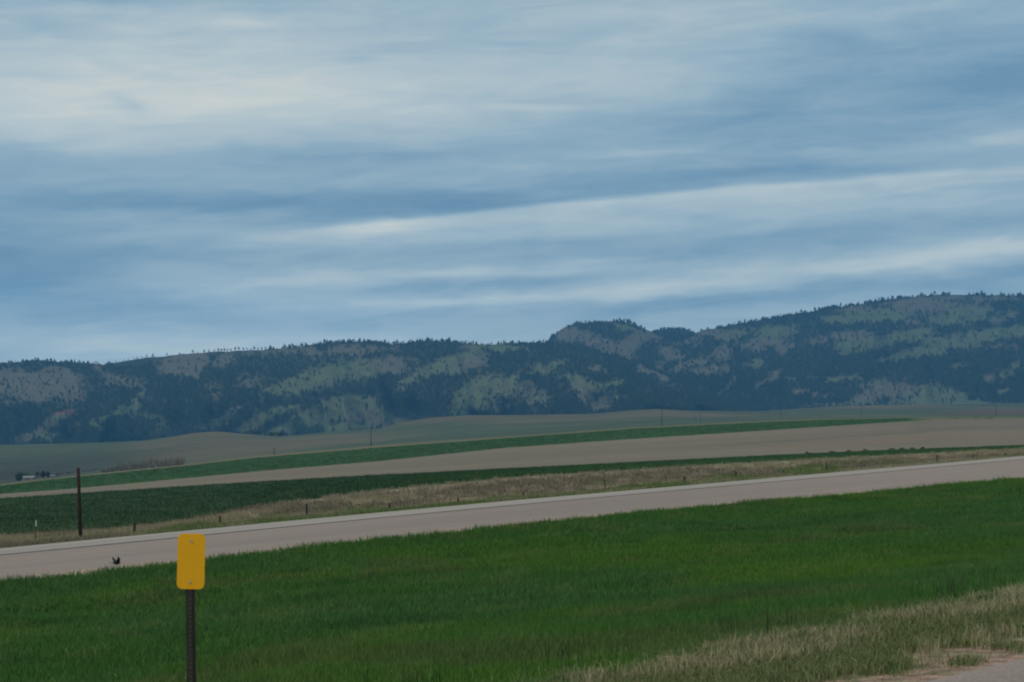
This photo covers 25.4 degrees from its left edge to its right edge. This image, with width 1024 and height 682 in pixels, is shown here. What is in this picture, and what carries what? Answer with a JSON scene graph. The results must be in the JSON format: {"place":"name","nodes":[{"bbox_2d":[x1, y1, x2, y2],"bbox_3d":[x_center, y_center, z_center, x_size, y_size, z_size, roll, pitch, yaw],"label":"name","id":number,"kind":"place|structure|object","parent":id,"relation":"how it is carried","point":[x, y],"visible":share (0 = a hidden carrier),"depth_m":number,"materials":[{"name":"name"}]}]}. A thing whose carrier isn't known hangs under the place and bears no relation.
{"place":"outdoors","nodes":[
{"label":"outdoors","id":0,"kind":"place"},
{"bbox_2d":[109,557,119,564],"bbox_3d":[-8.087,4.478,46.374,0.180,0.160,0.310,-6,-13,38],"label":"flying bird","id":1,"kind":"object","parent":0,"point":[116,562],"visible":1,"depth_m":46.38},
{"bbox_2d":[0,341,718,444],"bbox_3d":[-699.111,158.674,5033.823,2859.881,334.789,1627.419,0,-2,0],"label":"mountain","id":2,"kind":"structure","parent":0,"point":[68,379],"depth_m":4600.44,"materials":[{"name":"green plant"}]},
{"bbox_2d":[0,337,752,444],"bbox_3d":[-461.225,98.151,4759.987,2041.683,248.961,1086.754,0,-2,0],"label":"pine forest","id":3,"kind":"object","parent":2,"relation":"on","point":[706,401],"visible":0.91,"depth_m":4557.40,"materials":[{"name":"green plant"}]},
{"bbox_2d":[0,445,1023,534],"bbox_3d":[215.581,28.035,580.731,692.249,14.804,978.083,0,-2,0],"label":"crop field","id":4,"kind":"structure","parent":0,"point":[226,502],"depth_m":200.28,"materials":[{"name":"green plant"}]},
{"bbox_2d":[0,494,1023,681],"bbox_3d":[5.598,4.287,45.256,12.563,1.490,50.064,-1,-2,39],"label":"median grass","id":5,"kind":"structure","parent":0,"point":[61,651],"depth_m":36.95,"materials":[{"name":"green plant"}]},
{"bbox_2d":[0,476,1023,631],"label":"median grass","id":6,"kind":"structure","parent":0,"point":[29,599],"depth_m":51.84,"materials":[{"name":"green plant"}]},
{"bbox_2d":[0,403,1023,484],"bbox_3d":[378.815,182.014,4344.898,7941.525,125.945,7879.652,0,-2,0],"label":"pasture","id":7,"kind":"structure","parent":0,"point":[65,458],"depth_m":1674.21,"materials":[{"name":"beige plant"}]},
{"bbox_2d":[15,472,20,480],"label":"tree","id":8,"kind":"object","parent":7,"relation":"on","point":[17,477],"visible":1,"depth_m":1212.75,"materials":[{"name":"green plant"}]},
{"bbox_2d":[18,471,28,478],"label":"tree","id":9,"kind":"object","parent":7,"relation":"on","point":[21,475],"visible":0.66,"depth_m":1207.28,"materials":[{"name":"green plant"}]},
{"bbox_2d":[22,476,35,480],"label":"farm building","id":10,"kind":"structure","parent":7,"relation":"on","point":[25,478],"depth_m":1165.77,"materials":[{"name":"grey metal"}]},
{"bbox_2d":[36,471,49,477],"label":"tree","id":11,"kind":"object","parent":7,"relation":"on","point":[43,474],"visible":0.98,"depth_m":1213.11,"materials":[{"name":"green plant"}]},
{"bbox_2d":[112,462,128,470],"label":"bare shrub","id":12,"kind":"object","parent":7,"relation":"on","point":[123,464],"visible":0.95,"depth_m":643.18,"materials":[{"name":"brown plant"}]},
{"bbox_2d":[121,462,137,470],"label":"bare shrub","id":13,"kind":"object","parent":7,"relation":"on","point":[130,466],"visible":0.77,"depth_m":659.84,"materials":[{"name":"brown plant"}]},
{"bbox_2d":[135,458,153,468],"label":"bare shrub","id":14,"kind":"object","parent":7,"relation":"on","point":[142,462],"visible":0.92,"depth_m":649.82,"materials":[{"name":"brown plant"}]},
{"bbox_2d":[142,455,163,467],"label":"bare shrub","id":15,"kind":"object","parent":7,"relation":"on","point":[152,461],"visible":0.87,"depth_m":666.75,"materials":[{"name":"plant"}]},
{"bbox_2d":[158,457,178,466],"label":"bare shrub","id":16,"kind":"object","parent":7,"relation":"on","point":[171,463],"visible":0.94,"depth_m":656.98,"materials":[{"name":"brown plant"}]},
{"bbox_2d":[168,458,181,465],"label":"bare shrub","id":17,"kind":"object","parent":7,"relation":"on","point":[176,462],"visible":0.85,"depth_m":674.08,"materials":[{"name":"brown plant"}]},
{"bbox_2d":[0,459,1023,578],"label":"road","id":18,"kind":"structure","parent":0,"point":[75,559],"depth_m":65.43,"materials":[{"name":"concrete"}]},
{"bbox_2d":[0,459,1022,554],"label":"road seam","id":19,"kind":"object","parent":18,"relation":"on","point":[457,510],"visible":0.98,"depth_m":69.26,"materials":[{"name":"grey asphalt"}]},
{"bbox_2d":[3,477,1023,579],"bbox_3d":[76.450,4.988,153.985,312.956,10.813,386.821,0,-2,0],"label":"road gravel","id":20,"kind":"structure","parent":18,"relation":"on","point":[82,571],"depth_m":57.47,"materials":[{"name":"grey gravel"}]},
{"bbox_2d":[0,419,1023,497],"bbox_3d":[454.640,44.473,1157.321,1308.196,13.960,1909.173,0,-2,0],"label":"stubble field","id":21,"kind":"structure","parent":0,"point":[940,433],"depth_m":492.09,"materials":[{"name":"beige plant"}]},
{"bbox_2d":[0,417,1023,493],"bbox_3d":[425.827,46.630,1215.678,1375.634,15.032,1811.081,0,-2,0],"label":"crop strip","id":22,"kind":"object","parent":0,"point":[485,442],"visible":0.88,"depth_m":611.11,"materials":[{"name":"green plant"}]},
{"bbox_2d":[0,418,909,493],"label":"crop plants","id":23,"kind":"object","parent":22,"relation":"on","point":[313,458],"visible":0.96,"depth_m":582.75,"materials":[{"name":"green plant"}]},
{"bbox_2d":[0,456,1023,553],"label":"road shoulder","id":24,"kind":"object","parent":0,"point":[204,531],"visible":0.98,"depth_m":70.86},
{"bbox_2d":[0,446,1023,548],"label":"verge","id":25,"kind":"structure","parent":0,"point":[587,487],"depth_m":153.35,"materials":[{"name":"plant"}]},
{"bbox_2d":[77,468,81,535],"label":"wooden pole","id":26,"kind":"object","parent":25,"relation":"on","point":[79,505],"visible":0.85,"depth_m":103.20,"materials":[{"name":"brown wood"}]},
{"bbox_2d":[133,522,135,531],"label":"fence post","id":27,"kind":"object","parent":25,"relation":"on","point":[134,526],"visible":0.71,"depth_m":112.28,"materials":[{"name":"wood"}]},
{"bbox_2d":[0,0,1023,364],"label":"sky","id":28,"kind":"structure","parent":0,"point":[182,176],"materials":[{"name":"blue"}]},
{"bbox_2d":[658,329,691,338],"bbox_3d":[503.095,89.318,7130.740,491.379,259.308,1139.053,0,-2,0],"label":"distant hills","id":29,"kind":"structure","parent":0,"point":[673,332],"depth_m":6934.97,"materials":[{"name":"green plant"}]},
{"bbox_2d":[652,326,694,338],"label":"pine forest","id":30,"kind":"object","parent":29,"relation":"on","point":[669,332],"visible":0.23,"depth_m":6958.82,"materials":[{"name":"green plant"}]},
{"bbox_2d":[550,294,1023,410],"bbox_3d":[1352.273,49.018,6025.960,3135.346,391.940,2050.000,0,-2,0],"label":"hills back","id":31,"kind":"structure","parent":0,"point":[884,384],"depth_m":5808.51,"materials":[{"name":"green plant"}]},
{"bbox_2d":[548,290,1023,410],"bbox_3d":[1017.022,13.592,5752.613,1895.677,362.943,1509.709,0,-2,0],"label":"pine forest","id":32,"kind":"object","parent":31,"relation":"on","point":[809,382],"visible":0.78,"depth_m":5541.04,"materials":[{"name":"green plant"}]},
{"bbox_2d":[805,635,1023,681],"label":"shoulder","id":33,"kind":"object","parent":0,"point":[927,673],"visible":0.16,"depth_m":15.96},
{"bbox_2d":[927,658,1023,681],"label":"road","id":34,"kind":"structure","parent":0,"point":[1011,671],"depth_m":15.27,"materials":[{"name":"grey asphalt"}]},
{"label":"median ground","id":35,"kind":"structure","parent":0,"visible":0},
{"bbox_2d":[177,533,204,681],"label":"road marker","id":36,"kind":"object","parent":35,"relation":"on","point":[191,563],"visible":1,"depth_m":12.67,"materials":[{"name":"yellow metal"}]},
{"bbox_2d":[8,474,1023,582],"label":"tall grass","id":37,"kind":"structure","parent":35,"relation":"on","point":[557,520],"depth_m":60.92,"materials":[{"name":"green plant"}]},
{"bbox_2d":[303,567,1012,681],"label":"weed stalks","id":38,"kind":"object","parent":35,"relation":"on","point":[955,596],"visible":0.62,"depth_m":18.73,"materials":[{"name":"beige plant"}]},
{"bbox_2d":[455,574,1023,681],"bbox_3d":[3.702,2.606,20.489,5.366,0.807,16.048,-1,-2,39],"label":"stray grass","id":39,"kind":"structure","parent":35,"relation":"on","point":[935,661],"depth_m":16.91,"materials":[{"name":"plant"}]},
{"bbox_2d":[515,579,1023,681],"bbox_3d":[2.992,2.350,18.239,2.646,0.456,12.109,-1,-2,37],"label":"dry grass","id":40,"kind":"structure","parent":35,"relation":"on","point":[777,640],"depth_m":17.55,"materials":[{"name":"beige plant"}]}
]}

